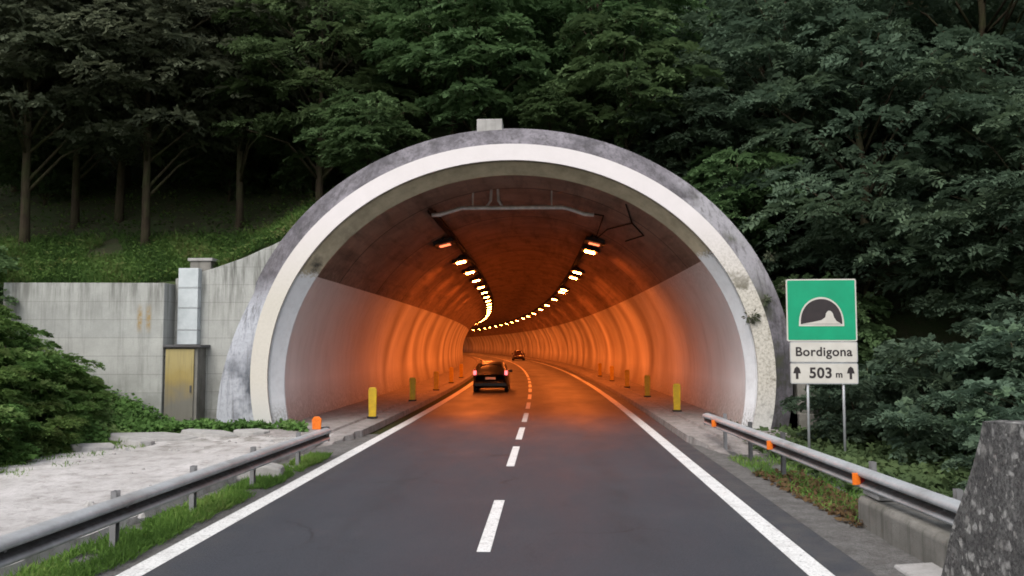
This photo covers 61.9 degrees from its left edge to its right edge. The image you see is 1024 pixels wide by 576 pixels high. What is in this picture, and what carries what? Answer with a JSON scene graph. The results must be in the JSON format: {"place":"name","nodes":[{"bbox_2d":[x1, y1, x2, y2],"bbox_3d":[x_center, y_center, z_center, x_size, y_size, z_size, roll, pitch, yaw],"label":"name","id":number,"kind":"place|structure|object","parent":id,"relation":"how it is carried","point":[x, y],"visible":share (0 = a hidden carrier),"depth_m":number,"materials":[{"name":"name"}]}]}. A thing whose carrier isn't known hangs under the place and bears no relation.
{"place":"outdoors","nodes":[
{"label":"outdoors","id":0,"kind":"place"},
{"bbox_2d":[7,390,159,444],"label":"bank","id":1,"kind":"structure","parent":0,"point":[110,414],"depth_m":22.54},
{"bbox_2d":[0,307,21,341],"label":"bramble bush","id":2,"kind":"object","parent":1,"relation":"on","point":[12,315],"visible":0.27,"depth_m":22.52,"materials":[{"name":"green plant"}]},
{"bbox_2d":[0,245,22,305],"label":"understorey tree","id":3,"kind":"object","parent":1,"relation":"on","point":[7,263],"visible":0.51,"depth_m":24.75,"materials":[{"name":"green plant"}]},
{"bbox_2d":[0,314,32,349],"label":"bramble bush","id":4,"kind":"object","parent":1,"relation":"on","point":[3,335],"visible":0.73,"depth_m":19.56,"materials":[{"name":"green plant"}]},
{"bbox_2d":[0,348,42,404],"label":"bramble bush","id":5,"kind":"object","parent":1,"relation":"on","point":[9,395],"visible":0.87,"depth_m":17.86,"materials":[{"name":"green plant"}]},
{"bbox_2d":[0,400,45,465],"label":"bramble bush","id":6,"kind":"object","parent":1,"relation":"on","point":[10,412],"visible":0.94,"depth_m":16.55,"materials":[{"name":"green plant"}]},
{"bbox_2d":[0,318,53,373],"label":"bramble bush","id":7,"kind":"object","parent":1,"relation":"on","point":[11,332],"visible":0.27,"depth_m":20.71,"materials":[{"name":"green plant"}]},
{"bbox_2d":[10,335,62,354],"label":"bramble bush","id":8,"kind":"object","parent":1,"relation":"on","point":[39,344],"visible":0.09,"depth_m":22.54,"materials":[{"name":"green plant"}]},
{"bbox_2d":[0,346,89,418],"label":"bramble bush","id":9,"kind":"object","parent":1,"relation":"on","point":[27,359],"visible":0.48,"depth_m":19.18,"materials":[{"name":"green plant"}]},
{"bbox_2d":[1,399,89,455],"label":"bramble bush","id":10,"kind":"object","parent":1,"relation":"on","point":[54,436],"visible":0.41,"depth_m":18.10,"materials":[{"name":"green plant"}]},
{"bbox_2d":[2,347,105,402],"bbox_3d":[-11.580,2.314,20.762,3.089,1.810,2.739,2,-4,-30],"label":"bramble bush","id":11,"kind":"object","parent":1,"relation":"on","point":[71,378],"visible":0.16,"depth_m":20.89,"materials":[{"name":"green plant"}]},
{"bbox_2d":[25,389,102,434],"bbox_3d":[-10.709,2.965,19.643,2.009,1.327,2.265,0,-4,5],"label":"bramble bush","id":12,"kind":"object","parent":1,"relation":"on","point":[74,396],"visible":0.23,"depth_m":19.79,"materials":[{"name":"green plant"}]},
{"bbox_2d":[51,380,116,419],"bbox_3d":[-10.945,2.868,21.171,1.826,1.206,2.060,0,-4,5],"label":"bramble bush","id":13,"kind":"object","parent":1,"relation":"on","point":[94,394],"visible":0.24,"depth_m":21.33,"materials":[{"name":"green plant"}]},
{"bbox_2d":[0,374,175,465],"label":"bank groundcover","id":14,"kind":"object","parent":1,"relation":"on","point":[122,414],"visible":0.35,"depth_m":21.90,"materials":[{"name":"green plant"}]},
{"bbox_2d":[73,374,110,401],"bbox_3d":[-11.543,2.753,22.585,1.716,1.005,1.522,-1,-4,12],"label":"bramble bush","id":15,"kind":"object","parent":1,"relation":"on","point":[94,378],"visible":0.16,"depth_m":22.45,"materials":[{"name":"green plant"}]},
{"bbox_2d":[0,429,180,478],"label":"edge grass","id":16,"kind":"structure","parent":0,"point":[94,453],"depth_m":17.33,"materials":[{"name":"plant"}]},
{"bbox_2d":[0,432,333,575],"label":"concrete apron","id":17,"kind":"object","parent":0,"point":[44,481],"visible":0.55,"depth_m":14.87,"materials":[{"name":"concrete"}]},
{"bbox_2d":[70,443,114,451],"bbox_3d":[-9.237,3.517,18.812,0.931,0.143,0.762,6,-4,-32],"label":"broken slab","id":18,"kind":"object","parent":17,"relation":"on","point":[90,447],"depth_m":18.61,"materials":[{"name":"concrete"}]},
{"bbox_2d":[125,438,154,446],"bbox_3d":[-8.601,3.581,19.783,0.602,0.143,0.683,0,-6,35],"label":"broken slab","id":19,"kind":"object","parent":17,"relation":"on","point":[141,442],"depth_m":19.58,"materials":[{"name":"concrete"}]},
{"bbox_2d":[12,431,292,517],"bbox_3d":[-8.310,3.277,14.828,7.082,0.112,17.325,0,-4,2],"label":"rubble","id":20,"kind":"object","parent":17,"relation":"on","point":[91,503],"visible":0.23,"depth_m":17.96,"materials":[{"name":"stone"}]},
{"bbox_2d":[108,432,197,441],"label":"broken slab","id":21,"kind":"structure","parent":17,"relation":"on","point":[159,436],"depth_m":20.67,"materials":[{"name":"concrete"}]},
{"bbox_2d":[180,429,236,437],"bbox_3d":[-7.683,3.715,21.749,1.575,0.140,0.818,2,-1,14],"label":"broken slab","id":22,"kind":"object","parent":17,"relation":"on","point":[202,433],"depth_m":21.53,"materials":[{"name":"concrete"}]},
{"bbox_2d":[121,417,308,432],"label":"wall foot weeds","id":23,"kind":"object","parent":17,"relation":"on","point":[164,425],"depth_m":22.54,"materials":[{"name":"green plant"}]},
{"bbox_2d":[233,428,269,436],"bbox_3d":[-6.712,3.725,21.998,0.931,0.149,0.603,3,-2,-3],"label":"broken slab","id":24,"kind":"object","parent":17,"relation":"on","point":[246,432],"depth_m":21.81,"materials":[{"name":"concrete"}]},
{"bbox_2d":[0,434,379,575],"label":"verge","id":25,"kind":"structure","parent":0,"point":[338,449],"depth_m":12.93,"materials":[{"name":"plant"}]},
{"bbox_2d":[0,417,330,568],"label":"guardrail","id":26,"kind":"object","parent":25,"relation":"on","point":[115,510],"visible":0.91,"depth_m":10.24,"materials":[{"name":"metal"}]},
{"bbox_2d":[236,463,284,480],"bbox_3d":[-4.592,3.351,15.621,0.823,0.270,0.560,1,-4,-9],"label":"concrete block","id":27,"kind":"object","parent":25,"relation":"on","point":[273,469],"depth_m":15.38,"materials":[{"name":"concrete"}]},
{"bbox_2d":[250,355,480,447],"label":"walkway","id":28,"kind":"structure","parent":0,"point":[349,422],"depth_m":29.27,"materials":[{"name":"concrete"}]},
{"bbox_2d":[367,387,377,417],"bbox_3d":[-4.252,3.497,26.025,0.300,0.930,0.180,0,-4,2],"label":"marker post","id":29,"kind":"object","parent":28,"relation":"on","point":[372,396],"visible":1,"depth_m":25.99,"materials":[{"name":"yellow plastic"}]},
{"bbox_2d":[409,377,416,400],"bbox_3d":[-3.954,4.026,33.965,0.300,0.930,0.180,0,-4,2],"label":"marker post","id":30,"kind":"object","parent":28,"relation":"on","point":[412,382],"visible":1,"depth_m":33.93,"materials":[{"name":"plastic"}]},
{"bbox_2d":[115,352,875,575],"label":"road","id":31,"kind":"structure","parent":0,"point":[592,482],"depth_m":12.46,"materials":[{"name":"asphalt"}]},
{"bbox_2d":[116,353,834,575],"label":"road markings","id":32,"kind":"object","parent":31,"relation":"on","point":[805,562],"visible":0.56,"depth_m":12.36,"materials":[{"name":"white paint"}]},
{"bbox_2d":[473,361,512,391],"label":"car","id":33,"kind":"object","parent":31,"relation":"on","point":[490,374],"visible":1,"depth_m":43.05,"materials":[{"name":"black paint"}]},
{"bbox_2d":[512,350,524,359],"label":"car","id":34,"kind":"object","parent":31,"relation":"on","point":[517,354],"visible":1,"depth_m":131.10,"materials":[{"name":"red paint"}]},
{"bbox_2d":[0,10,1022,415],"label":"hillside","id":35,"kind":"structure","parent":0,"point":[906,324],"depth_m":33.46,"materials":[{"name":"plant"}]},
{"bbox_2d":[0,0,97,152],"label":"broadleaf tree","id":36,"kind":"object","parent":35,"relation":"on","point":[8,89],"visible":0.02,"depth_m":31.24,"materials":[{"name":"green plant"}]},
{"bbox_2d":[0,120,110,205],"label":"understorey tree","id":37,"kind":"object","parent":35,"relation":"on","point":[13,162],"visible":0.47,"depth_m":34.38,"materials":[{"name":"green plant"}]},
{"bbox_2d":[0,0,181,247],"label":"broadleaf tree","id":38,"kind":"object","parent":35,"relation":"on","point":[29,145],"visible":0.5,"depth_m":29.60,"materials":[{"name":"green plant"}]},
{"bbox_2d":[0,0,217,229],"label":"broadleaf tree","id":39,"kind":"object","parent":35,"relation":"on","point":[75,200],"visible":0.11,"depth_m":31.40,"materials":[{"name":"green plant"}]},
{"bbox_2d":[1,0,256,222],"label":"broadleaf tree","id":40,"kind":"object","parent":35,"relation":"on","point":[119,197],"visible":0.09,"depth_m":31.67,"materials":[{"name":"green plant"}]},
{"bbox_2d":[0,0,302,245],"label":"broadleaf tree","id":41,"kind":"object","parent":35,"relation":"on","point":[69,15],"visible":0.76,"depth_m":29.15,"materials":[{"name":"green plant"}]},
{"bbox_2d":[0,197,315,284],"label":"slope grass","id":42,"kind":"structure","parent":35,"relation":"on","point":[129,277],"depth_m":27.99,"materials":[{"name":"green plant"}]},
{"bbox_2d":[0,157,339,282],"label":"slope groundcover","id":43,"kind":"object","parent":35,"relation":"on","point":[283,229],"visible":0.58,"depth_m":29.65,"materials":[{"name":"green plant"}]},
{"bbox_2d":[68,0,280,189],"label":"broadleaf tree","id":44,"kind":"object","parent":35,"relation":"on","point":[127,175],"depth_m":36.23,"materials":[{"name":"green plant"}]},
{"bbox_2d":[156,103,285,201],"bbox_3d":[-11.687,-5.270,34.830,5.137,4.926,5.373,1,-4,-19],"label":"understorey tree","id":45,"kind":"object","parent":35,"relation":"on","point":[207,175],"visible":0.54,"depth_m":34.38,"materials":[{"name":"green plant"}]},
{"bbox_2d":[102,0,363,229],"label":"broadleaf tree","id":46,"kind":"object","parent":35,"relation":"on","point":[242,153],"visible":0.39,"depth_m":31.04,"materials":[{"name":"green plant"}]},
{"bbox_2d":[241,0,382,171],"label":"broadleaf tree","id":47,"kind":"object","parent":35,"relation":"on","point":[268,169],"visible":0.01,"depth_m":37.64,"materials":[{"name":"green plant"}]},
{"bbox_2d":[203,0,433,201],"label":"broadleaf tree","id":48,"kind":"object","parent":35,"relation":"on","point":[267,125],"visible":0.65,"depth_m":29.83,"materials":[{"name":"green plant"}]},
{"bbox_2d":[255,99,382,196],"bbox_3d":[-7.568,-5.059,33.415,4.702,4.311,4.495,-3,-5,34],"label":"understorey tree","id":49,"kind":"object","parent":35,"relation":"on","point":[299,176],"visible":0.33,"depth_m":32.51,"materials":[{"name":"green plant"}]},
{"bbox_2d":[293,88,430,178],"bbox_3d":[-4.919,-4.735,28.154,4.164,3.818,3.981,-2,-4,30],"label":"understorey tree","id":50,"kind":"object","parent":35,"relation":"on","point":[371,140],"visible":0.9,"depth_m":27.60,"materials":[{"name":"green plant"}]},
{"bbox_2d":[333,0,545,113],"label":"broadleaf tree","id":51,"kind":"object","parent":35,"relation":"on","point":[418,7],"visible":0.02,"depth_m":34.22,"materials":[{"name":"green plant"}]},
{"bbox_2d":[333,0,564,134],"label":"broadleaf tree","id":52,"kind":"object","parent":35,"relation":"on","point":[387,46],"visible":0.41,"depth_m":29.37,"materials":[{"name":"green plant"}]},
{"bbox_2d":[376,0,566,134],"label":"understorey tree","id":53,"kind":"object","parent":35,"relation":"on","point":[472,105],"visible":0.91,"depth_m":27.98,"materials":[{"name":"green plant"}]},
{"bbox_2d":[504,79,584,133],"bbox_3d":[1.115,-5.615,27.605,2.440,2.340,2.552,4,-5,-43],"label":"understorey tree","id":54,"kind":"object","parent":35,"relation":"on","point":[542,111],"visible":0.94,"depth_m":27.28,"materials":[{"name":"green plant"}]},
{"bbox_2d":[493,0,720,124],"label":"broadleaf tree","id":55,"kind":"object","parent":35,"relation":"on","point":[568,9],"visible":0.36,"depth_m":29.86,"materials":[{"name":"green plant"}]},
{"bbox_2d":[544,4,727,150],"bbox_3d":[4.062,-6.361,28.430,5.779,5.542,6.045,1,-4,-12],"label":"understorey tree","id":56,"kind":"object","parent":35,"relation":"on","point":[594,82],"visible":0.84,"depth_m":27.36,"materials":[{"name":"green plant"}]},
{"bbox_2d":[555,0,788,96],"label":"broadleaf tree","id":57,"kind":"object","parent":35,"relation":"on","point":[702,13],"visible":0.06,"depth_m":33.27,"materials":[{"name":"green plant"}]},
{"bbox_2d":[602,50,785,184],"bbox_3d":[5.940,-5.044,28.740,6.331,5.780,5.994,3,-5,-38],"label":"broadleaf tree","id":58,"kind":"object","parent":35,"relation":"on","point":[664,148],"visible":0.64,"depth_m":27.45,"materials":[{"name":"green plant"}]},
{"bbox_2d":[635,0,789,86],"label":"broadleaf tree","id":59,"kind":"object","parent":35,"relation":"on","point":[735,30],"visible":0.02,"depth_m":38.87,"materials":[{"name":"green plant"}]},
{"bbox_2d":[678,144,806,254],"bbox_3d":[6.818,-2.434,26.630,4.495,4.311,4.702,1,-4,-16],"label":"understorey tree","id":60,"kind":"object","parent":35,"relation":"on","point":[736,216],"visible":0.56,"depth_m":25.84,"materials":[{"name":"green plant"}]},
{"bbox_2d":[630,0,901,167],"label":"broadleaf tree","id":61,"kind":"object","parent":35,"relation":"on","point":[755,78],"visible":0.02,"depth_m":37.14,"materials":[{"name":"green plant"}]},
{"bbox_2d":[647,0,967,274],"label":"broadleaf tree","id":62,"kind":"object","parent":35,"relation":"on","point":[745,50],"visible":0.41,"depth_m":27.34,"materials":[{"name":"green plant"}]},
{"bbox_2d":[772,272,918,390],"bbox_3d":[9.045,1.759,24.787,4.623,4.434,4.836,-4,-5,44],"label":"understorey tree","id":63,"kind":"object","parent":35,"relation":"on","point":[868,341],"visible":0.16,"depth_m":24.02,"materials":[{"name":"green plant"}]},
{"bbox_2d":[675,0,1023,331],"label":"broadleaf tree","id":64,"kind":"object","parent":35,"relation":"on","point":[866,251],"visible":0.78,"depth_m":24.45,"materials":[{"name":"green plant"}]},
{"bbox_2d":[771,0,1023,241],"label":"broadleaf tree","id":65,"kind":"object","parent":35,"relation":"on","point":[982,14],"visible":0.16,"depth_m":28.50,"materials":[{"name":"green plant"}]},
{"bbox_2d":[786,0,1023,102],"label":"broadleaf tree","id":66,"kind":"object","parent":35,"relation":"on","point":[936,8],"visible":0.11,"depth_m":32.89,"materials":[{"name":"green plant"}]},
{"bbox_2d":[986,55,1023,95],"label":"broadleaf tree","id":67,"kind":"object","parent":35,"relation":"on","point":[1019,74],"visible":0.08,"depth_m":27.33,"materials":[{"name":"green plant"}]},
{"bbox_2d":[464,352,795,454],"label":"walkway","id":68,"kind":"structure","parent":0,"point":[686,424],"depth_m":28.47,"materials":[{"name":"concrete"}]},
{"bbox_2d":[644,375,650,396],"bbox_3d":[5.808,4.205,36.648,0.300,0.930,0.180,0,-4,2],"label":"marker post","id":69,"kind":"object","parent":68,"relation":"on","point":[647,385],"visible":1,"depth_m":36.62,"materials":[{"name":"plastic"}]},
{"bbox_2d":[672,383,681,411],"bbox_3d":[5.530,3.671,28.631,0.300,0.930,0.180,0,-4,2],"label":"marker post","id":70,"kind":"object","parent":68,"relation":"on","point":[676,396],"visible":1,"depth_m":28.60,"materials":[{"name":"plastic"}]},
{"bbox_2d":[370,358,960,497],"bbox_3d":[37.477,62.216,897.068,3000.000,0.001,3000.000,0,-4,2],"label":"ground","id":71,"kind":"structure","parent":0,"point":[401,420],"depth_m":30.64,"materials":[{"name":"concrete"}]},
{"bbox_2d":[3,242,279,420],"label":"retaining wall","id":72,"kind":"structure","parent":71,"relation":"on","point":[124,333],"depth_m":24.46,"materials":[{"name":"concrete"}]},
{"bbox_2d":[177,268,201,343],"bbox_3d":[-9.417,0.536,24.902,0.610,2.220,0.260,0,-4,2],"label":"cable duct","id":73,"kind":"object","parent":72,"relation":"attached to","point":[189,306],"visible":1,"depth_m":24.79,"materials":[{"name":"metal"}]},
{"bbox_2d":[188,258,217,270],"bbox_3d":[-9.165,-0.650,25.376,0.740,0.430,0.570,0,-4,2],"label":"wall top box","id":74,"kind":"object","parent":72,"relation":"on","point":[204,264],"visible":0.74,"depth_m":25.13,"materials":[{"name":"concrete"}]},
{"bbox_2d":[163,345,210,421],"bbox_3d":[-9.362,2.861,24.514,1.080,2.450,0.740,0,-4,2],"label":"utility cabinet","id":75,"kind":"object","parent":71,"relation":"on","point":[184,383],"visible":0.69,"depth_m":24.25,"materials":[{"name":"concrete"},{"name":"yellow painted metal"},{"name":"dark weathered steel"}]},
{"bbox_2d":[216,128,792,429],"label":"road tunnel","id":76,"kind":"structure","parent":71,"relation":"on","point":[363,285],"depth_m":27.66,"materials":[{"name":"concrete"}]},
{"bbox_2d":[433,237,455,248],"bbox_3d":[-2.732,-1.882,34.317,0.800,0.370,1.200,-14,-4,1],"label":"tunnel lamp","id":77,"kind":"object","parent":76,"relation":"attached to","point":[443,242],"visible":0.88,"depth_m":33.77,"materials":[{"name":"orange"}]},
{"bbox_2d":[428,210,493,313],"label":"cable tray","id":78,"kind":"object","parent":76,"relation":"attached to","point":[440,222],"visible":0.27,"depth_m":36.92,"materials":[{"name":"metal"}]},
{"bbox_2d":[452,256,469,265],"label":"tunnel lamp","id":79,"kind":"object","parent":76,"relation":"attached to","point":[459,260],"visible":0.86,"depth_m":40.88,"materials":[{"name":"white"}]},
{"bbox_2d":[477,119,502,131],"bbox_3d":[-0.615,-4.504,24.160,0.710,0.400,0.680,0,-4,2],"label":"junction box","id":80,"kind":"object","parent":76,"relation":"on","point":[488,124],"visible":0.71,"depth_m":23.82,"materials":[{"name":"concrete"}]},
{"bbox_2d":[432,189,593,216],"bbox_3d":[0.017,-2.726,27.265,5.185,0.928,0.130,0,-4,2],"label":"conduit frame","id":81,"kind":"object","parent":76,"relation":"hanging from","point":[502,207],"visible":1,"depth_m":27.22,"materials":[{"name":"metal"}]},
{"bbox_2d":[470,233,592,329],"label":"cable tray","id":82,"kind":"object","parent":76,"relation":"attached to","point":[576,261],"visible":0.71,"depth_m":55.69,"materials":[{"name":"metal"}]},
{"bbox_2d":[580,245,599,255],"bbox_3d":[3.474,-1.751,37.720,0.800,0.370,1.200,14,-3,3],"label":"tunnel lamp","id":83,"kind":"object","parent":76,"relation":"attached to","point":[590,249],"visible":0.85,"depth_m":37.13,"materials":[{"name":"black"}]},
{"bbox_2d":[584,236,604,247],"bbox_3d":[3.380,-1.951,34.720,0.800,0.370,1.200,14,-3,3],"label":"tunnel lamp","id":84,"kind":"object","parent":76,"relation":"attached to","point":[595,241],"visible":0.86,"depth_m":34.15,"materials":[{"name":"orange"}]},
{"bbox_2d":[594,204,643,241],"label":"roof cables","id":85,"kind":"object","parent":76,"relation":"attached to","point":[620,225],"visible":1,"depth_m":28.51,"materials":[{"name":"rubber"}]},
{"bbox_2d":[741,309,761,324],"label":"weed","id":86,"kind":"object","parent":76,"relation":"attached to","point":[752,318],"visible":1,"depth_m":22.68,"materials":[{"name":"green plant"}]},
{"bbox_2d":[789,341,821,428],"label":"wing pillar","id":87,"kind":"structure","parent":71,"relation":"on","point":[797,419],"depth_m":23.05,"materials":[{"name":"concrete"}]},
{"bbox_2d":[786,279,858,451],"bbox_3d":[6.654,1.962,18.281,1.460,4.315,0.105,0,-4,6],"label":"tunnel sign","id":88,"kind":"object","parent":71,"relation":"on","point":[821,309],"visible":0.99,"depth_m":18.30,"materials":[{"name":"metal"}]},
{"bbox_2d":[779,378,921,446],"bbox_3d":[8.097,3.276,20.154,3.328,2.534,2.960,-3,-5,39],"label":"shrub","id":89,"kind":"object","parent":71,"relation":"on","point":[830,422],"visible":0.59,"depth_m":19.62,"materials":[{"name":"green plant"}]},
{"bbox_2d":[940,436,978,493],"bbox_3d":[7.565,3.009,12.581,1.915,1.640,2.154,0,-4,3],"label":"shrub","id":90,"kind":"object","parent":71,"relation":"on","point":[972,444],"visible":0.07,"depth_m":13.07,"materials":[{"name":"green plant"}]},
{"bbox_2d":[941,420,1023,575],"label":"parapet wall","id":91,"kind":"structure","parent":71,"relation":"on","point":[986,538],"depth_m":7.59,"materials":[{"name":"concrete"}]},
{"bbox_2d":[687,442,923,575],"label":"verge","id":92,"kind":"structure","parent":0,"point":[873,553],"depth_m":11.58,"materials":[{"name":"concrete"}]},
{"bbox_2d":[727,453,861,523],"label":"verge grass","id":93,"kind":"structure","parent":92,"relation":"on","point":[762,463],"depth_m":14.94,"materials":[{"name":"plant"}]},
{"bbox_2d":[748,468,866,526],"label":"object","id":94,"kind":"object","parent":92,"relation":"on","point":[785,483],"visible":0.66,"depth_m":13.55,"materials":[{"name":"brown plant"}]},
{"bbox_2d":[702,412,962,525],"bbox_3d":[4.805,3.136,14.730,0.368,1.100,13.008,0,-4,0],"label":"guardrail","id":95,"kind":"object","parent":92,"relation":"on","point":[938,506],"visible":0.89,"depth_m":11.91,"materials":[{"name":"metal"}]},
{"bbox_2d":[858,489,951,567],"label":"wall","id":96,"kind":"structure","parent":92,"relation":"on","point":[922,537],"depth_m":10.12,"materials":[{"name":"concrete"}]},
{"bbox_2d":[894,562,942,575],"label":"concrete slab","id":97,"kind":"object","parent":92,"relation":"on","point":[924,569],"visible":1,"depth_m":9.10,"materials":[{"name":"concrete"}]},
{"bbox_2d":[841,379,1022,478],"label":"bank","id":98,"kind":"structure","parent":0,"point":[1013,399],"depth_m":18.72,"materials":[{"name":"plant"}]},
{"bbox_2d":[805,359,899,412],"bbox_3d":[9.030,3.012,21.850,3.133,2.385,2.786,-3,-5,42],"label":"shrub","id":99,"kind":"object","parent":98,"relation":"on","point":[863,372],"visible":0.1,"depth_m":22.05,"materials":[{"name":"green plant"}]},
{"bbox_2d":[730,390,1022,497],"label":"groundcover","id":100,"kind":"object","parent":98,"relation":"on","point":[913,473],"visible":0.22,"depth_m":16.40,"materials":[{"name":"green plant"}]},
{"bbox_2d":[862,387,992,464],"bbox_3d":[8.109,3.017,16.931,2.819,2.146,2.507,2,-4,-32],"label":"shrub","id":101,"kind":"object","parent":98,"relation":"on","point":[908,423],"visible":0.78,"depth_m":16.42,"materials":[{"name":"green plant"}]},
{"bbox_2d":[857,101,1023,320],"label":"broadleaf tree","id":102,"kind":"object","parent":98,"relation":"on","point":[988,253],"visible":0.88,"depth_m":22.84,"materials":[{"name":"green plant"}]},
{"bbox_2d":[865,333,1023,416],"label":"shrub","id":103,"kind":"object","parent":98,"relation":"on","point":[918,381],"visible":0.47,"depth_m":18.19,"materials":[{"name":"green plant"}]},
{"bbox_2d":[933,317,1023,400],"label":"shrub","id":104,"kind":"object","parent":98,"relation":"on","point":[983,351],"visible":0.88,"depth_m":17.09,"materials":[{"name":"green plant"}]},
{"bbox_2d":[945,376,1023,439],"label":"shrub","id":105,"kind":"object","parent":98,"relation":"on","point":[975,417],"visible":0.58,"depth_m":14.72,"materials":[{"name":"green plant"}]},
{"bbox_2d":[947,291,1023,366],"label":"shrub","id":106,"kind":"object","parent":98,"relation":"on","point":[967,325],"visible":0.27,"depth_m":19.58,"materials":[{"name":"green plant"}]},
{"bbox_2d":[971,22,1023,166],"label":"broadleaf tree","id":107,"kind":"object","parent":98,"relation":"on","point":[1019,28],"visible":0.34,"depth_m":25.05,"materials":[{"name":"green plant"}]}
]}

